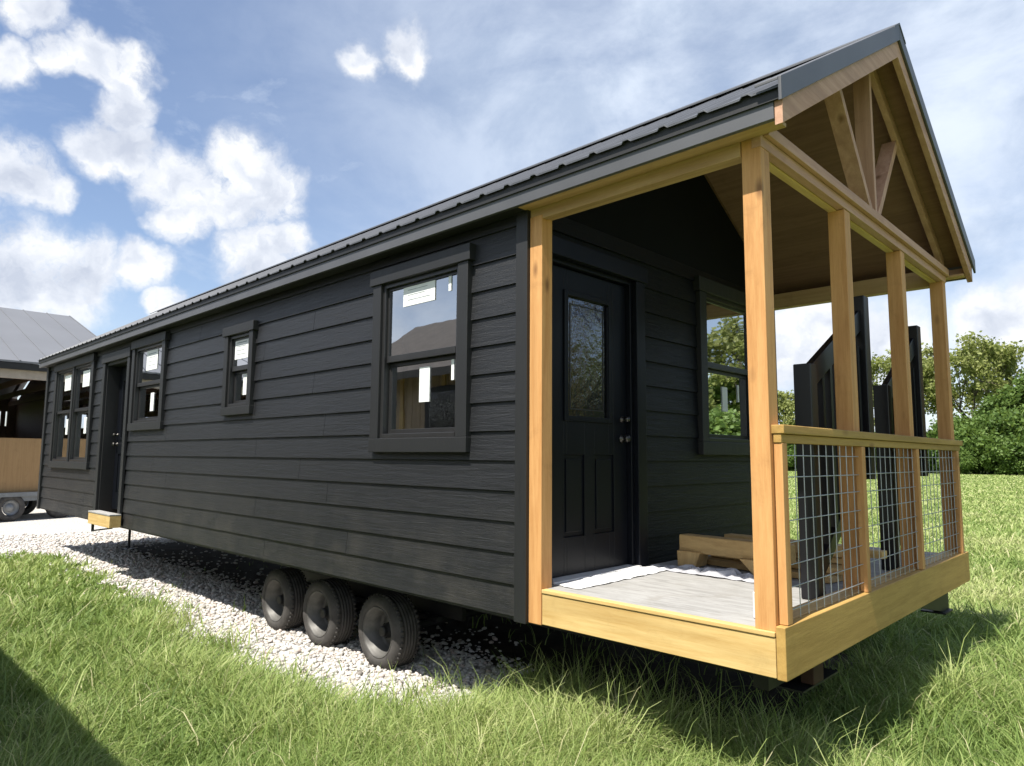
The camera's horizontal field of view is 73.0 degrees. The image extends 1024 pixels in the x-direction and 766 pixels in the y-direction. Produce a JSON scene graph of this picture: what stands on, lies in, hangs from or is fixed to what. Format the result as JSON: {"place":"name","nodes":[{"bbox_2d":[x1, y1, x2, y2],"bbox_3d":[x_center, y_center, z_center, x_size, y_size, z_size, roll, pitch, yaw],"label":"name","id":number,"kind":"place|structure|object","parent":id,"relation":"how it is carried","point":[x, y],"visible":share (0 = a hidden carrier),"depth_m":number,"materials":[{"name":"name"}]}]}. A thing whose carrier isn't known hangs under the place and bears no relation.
{"place":"outdoors","nodes":[
{"label":"outdoors","id":0,"kind":"place"},
{"bbox_2d":[0,501,522,712],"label":"gravel yard","id":1,"kind":"structure","parent":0,"point":[38,521],"depth_m":11.30,"materials":[{"name":"grey gravel"}]},
{"bbox_2d":[0,491,67,521],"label":"flatbed trailer","id":2,"kind":"object","parent":1,"relation":"on","point":[16,505],"visible":0.59,"depth_m":17.55,"materials":[{"name":"metal"}]},
{"bbox_2d":[0,438,41,492],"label":"plywood crate","id":3,"kind":"object","parent":2,"relation":"on","point":[19,463],"visible":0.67,"depth_m":17.75,"materials":[{"name":"brown wood"}]},
{"bbox_2d":[0,307,95,438],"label":"open barn","id":4,"kind":"structure","parent":1,"relation":"on","point":[29,340],"depth_m":28.66,"materials":[{"name":"grey metal"}]},
{"bbox_2d":[0,529,533,710],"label":"gravel stones","id":5,"kind":"object","parent":1,"relation":"on","point":[468,673],"visible":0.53,"depth_m":7.11,"materials":[{"name":"gravel"}]},
{"bbox_2d":[36,23,975,693],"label":"tiny house","id":6,"kind":"structure","parent":1,"relation":"on","point":[520,395],"depth_m":5.12,"materials":[{"name":"black wood"}]},
{"bbox_2d":[48,353,97,469],"bbox_3d":[-7.269,0.508,11.444,2.340,1.792,0.120,-5,-8,44],"label":"window","id":7,"kind":"structure","parent":6,"relation":"in","point":[74,385],"depth_m":11.38,"materials":[{"name":"black plastic"}]},
{"bbox_2d":[112,366,126,508],"bbox_3d":[-5.558,0.776,9.957,0.960,2.090,0.112,-5,-8,44],"label":"door","id":8,"kind":"structure","parent":6,"relation":"in","point":[118,444],"depth_m":10.20,"materials":[{"name":"black paint"}]},
{"bbox_2d":[127,331,170,430],"bbox_3d":[-4.741,0.005,9.040,1.270,1.222,0.120,-5,-8,44],"label":"window","id":9,"kind":"structure","parent":6,"relation":"in","point":[149,366],"depth_m":9.08,"materials":[{"name":"black wood"}]},
{"bbox_2d":[220,320,258,415],"bbox_3d":[-2.818,-0.138,7.185,0.720,0.942,0.120,-5,-8,44],"label":"window","id":10,"kind":"structure","parent":6,"relation":"in","point":[240,346],"depth_m":7.22,"materials":[{"name":"black wood"}]},
{"bbox_2d":[368,242,475,451],"bbox_3d":[-0.678,-0.207,5.108,1.180,1.432,0.120,-5,-8,44],"label":"window","id":11,"kind":"structure","parent":6,"relation":"in","point":[422,307],"depth_m":5.10,"materials":[{"name":"glass"}]},
{"bbox_2d":[552,265,630,577],"bbox_3d":[0.540,0.255,4.780,0.112,2.050,0.900,-5,-8,44],"label":"door","id":12,"kind":"structure","parent":6,"relation":"in","point":[589,501],"depth_m":4.79,"materials":[{"name":"black paint"}]},
{"bbox_2d":[556,564,664,588],"bbox_3d":[0.725,1.260,4.585,0.219,0.035,1.168,-5,-8,44],"label":"plastic wrap","id":13,"kind":"object","parent":6,"relation":"on","point":[628,573],"visible":0.98,"depth_m":4.47,"materials":[{"name":"white plastic"}]},
{"bbox_2d":[652,564,753,582],"bbox_3d":[1.378,1.266,4.663,0.893,0.050,0.257,-5,-8,44],"label":"paper wrap","id":14,"kind":"object","parent":6,"relation":"on","point":[732,573],"visible":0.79,"depth_m":4.62,"materials":[{"name":"white paper"}]},
{"bbox_2d":[693,275,749,454],"bbox_3d":[1.959,-0.108,6.247,0.120,1.512,1.210,-5,-8,44],"label":"window","id":15,"kind":"structure","parent":6,"relation":"in","point":[721,328],"depth_m":6.17,"materials":[{"name":"glass"}]},
{"bbox_2d":[677,533,795,574],"bbox_3d":[1.524,1.189,4.774,0.184,0.228,0.876,5,-8,-39],"label":"timber trestle","id":16,"kind":"object","parent":6,"relation":"on","point":[696,550],"visible":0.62,"depth_m":4.87,"materials":[{"name":"brown wood"}]},
{"bbox_2d":[707,556,842,583],"bbox_3d":[1.785,1.289,4.816,0.240,0.040,1.014,5,-7,-36],"label":"loose board","id":17,"kind":"object","parent":6,"relation":"on","point":[727,563],"visible":0.37,"depth_m":4.88,"materials":[{"name":"brown wood"}]},
{"bbox_2d":[711,555,842,574],"bbox_3d":[1.877,1.247,4.844,0.210,0.040,1.014,5,-7,-36],"label":"loose board","id":18,"kind":"object","parent":17,"relation":"on","point":[833,567],"visible":0.28,"depth_m":4.53,"materials":[{"name":"brown wood"}]},
{"bbox_2d":[796,552,841,563],"bbox_3d":[1.953,1.216,4.969,0.180,0.040,1.011,5,-8,-37],"label":"loose board","id":19,"kind":"object","parent":18,"relation":"on","point":[834,560],"depth_m":4.58,"materials":[{"name":"brown wood"}]},
{"bbox_2d":[724,533,841,557],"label":"loose beam","id":20,"kind":"structure","parent":19,"relation":"on","point":[750,537],"depth_m":4.89,"materials":[{"name":"brown wood"}]},
{"bbox_2d":[870,549,886,558],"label":"loose beam","id":21,"kind":"structure","parent":19,"relation":"on","point":[876,554],"depth_m":4.54,"materials":[{"name":"brown wood"}]},
{"bbox_2d":[793,295,876,599],"bbox_3d":[2.049,0.308,4.341,0.100,1.897,1.100,-5,-8,44],"label":"stair railing","id":22,"kind":"object","parent":6,"relation":"on","point":[814,392],"visible":0.59,"depth_m":4.10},
{"bbox_2d":[873,325,928,569],"bbox_3d":[3.008,0.430,5.326,0.100,1.877,0.980,-5,-8,44],"label":"stair railing","id":23,"kind":"object","parent":6,"relation":"on","point":[883,408],"visible":0.65,"depth_m":5.00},
{"bbox_2d":[121,541,866,738],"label":"soil","id":24,"kind":"structure","parent":0,"point":[505,646],"depth_m":6.10,"materials":[{"name":"brown soil"}]},
{"bbox_2d":[0,580,1023,765],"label":"grass","id":25,"kind":"structure","parent":0,"point":[260,719],"depth_m":4.18,"materials":[{"name":"green plant"}]},
{"bbox_2d":[0,0,1023,430],"label":"sky","id":26,"kind":"structure","parent":0,"point":[155,155],"materials":[{"name":"blue"}]},
{"bbox_2d":[1,469,1023,765],"bbox_3d":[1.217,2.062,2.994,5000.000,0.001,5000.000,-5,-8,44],"label":"ground","id":27,"kind":"structure","parent":0,"point":[537,701],"depth_m":11.17,"materials":[{"name":"green plant"}]},
{"bbox_2d":[0,548,280,619],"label":"verge grass","id":28,"kind":"structure","parent":27,"relation":"on","point":[35,576],"depth_m":9.07,"materials":[{"name":"green plant"}]},
{"bbox_2d":[778,405,785,423],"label":"pale tree","id":29,"kind":"object","parent":27,"relation":"on","point":[780,418],"visible":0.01,"depth_m":99.41,"materials":[{"name":"green plant"}]},
{"bbox_2d":[778,390,794,425],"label":"pale tree","id":30,"kind":"object","parent":27,"relation":"on","point":[785,401],"visible":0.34,"depth_m":98.88,"materials":[{"name":"green plant"}]},
{"bbox_2d":[787,443,796,470],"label":"hedge shrub","id":31,"kind":"object","parent":27,"relation":"on","point":[790,460],"visible":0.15,"depth_m":93.71,"materials":[{"name":"green plant"}]},
{"bbox_2d":[871,349,966,420],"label":"tall tree","id":32,"kind":"object","parent":27,"relation":"on","point":[878,365],"visible":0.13,"depth_m":95.99,"materials":[{"name":"green plant"}]},
{"bbox_2d":[927,435,936,472],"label":"bright shrub","id":33,"kind":"object","parent":27,"relation":"on","point":[930,464],"visible":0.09,"depth_m":85.22,"materials":[{"name":"green plant"}]},
{"bbox_2d":[926,412,994,473],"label":"hedge shrub","id":34,"kind":"object","parent":27,"relation":"on","point":[931,433],"visible":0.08,"depth_m":84.32,"materials":[{"name":"green plant"}]},
{"bbox_2d":[938,439,992,473],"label":"bright shrub","id":35,"kind":"object","parent":27,"relation":"on","point":[969,461],"visible":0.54,"depth_m":79.28,"materials":[{"name":"green plant"}]},
{"bbox_2d":[921,330,1023,420],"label":"tall tree","id":36,"kind":"object","parent":27,"relation":"on","point":[985,363],"visible":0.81,"depth_m":90.52,"materials":[{"name":"green plant"}]},
{"bbox_2d":[954,406,1020,474],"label":"hedge shrub","id":37,"kind":"object","parent":27,"relation":"on","point":[992,425],"visible":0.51,"depth_m":80.00,"materials":[{"name":"green plant"}]},
{"bbox_2d":[968,371,1023,419],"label":"leafy tree","id":38,"kind":"object","parent":27,"relation":"on","point":[1008,397],"visible":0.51,"depth_m":84.20,"materials":[{"name":"green plant"}]},
{"bbox_2d":[975,406,1023,474],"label":"hedge shrub","id":39,"kind":"object","parent":27,"relation":"on","point":[1016,436],"visible":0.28,"depth_m":78.54,"materials":[{"name":"green plant"}]},
{"bbox_2d":[977,435,1023,474],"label":"bright shrub","id":40,"kind":"object","parent":27,"relation":"on","point":[1002,452],"visible":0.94,"depth_m":76.87,"materials":[{"name":"green plant"}]},
{"bbox_2d":[1008,404,1023,438],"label":"hedge shrub","id":41,"kind":"object","parent":27,"relation":"on","point":[1020,415],"visible":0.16,"depth_m":78.24,"materials":[{"name":"green plant"}]},
{"bbox_2d":[753,592,754,617],"bbox_3d":[1.233,1.093,3.402,0.070,0.126,0.070,-5,-8,44],"label":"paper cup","id":42,"kind":"object","parent":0,"point":[753,606],"visible":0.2,"depth_m":3.40,"materials":[{"name":"white paper"}]},
{"bbox_2d":[788,471,1023,631],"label":"field grass","id":43,"kind":"structure","parent":0,"point":[994,585],"depth_m":15.47,"materials":[{"name":"green plant"}]}
]}

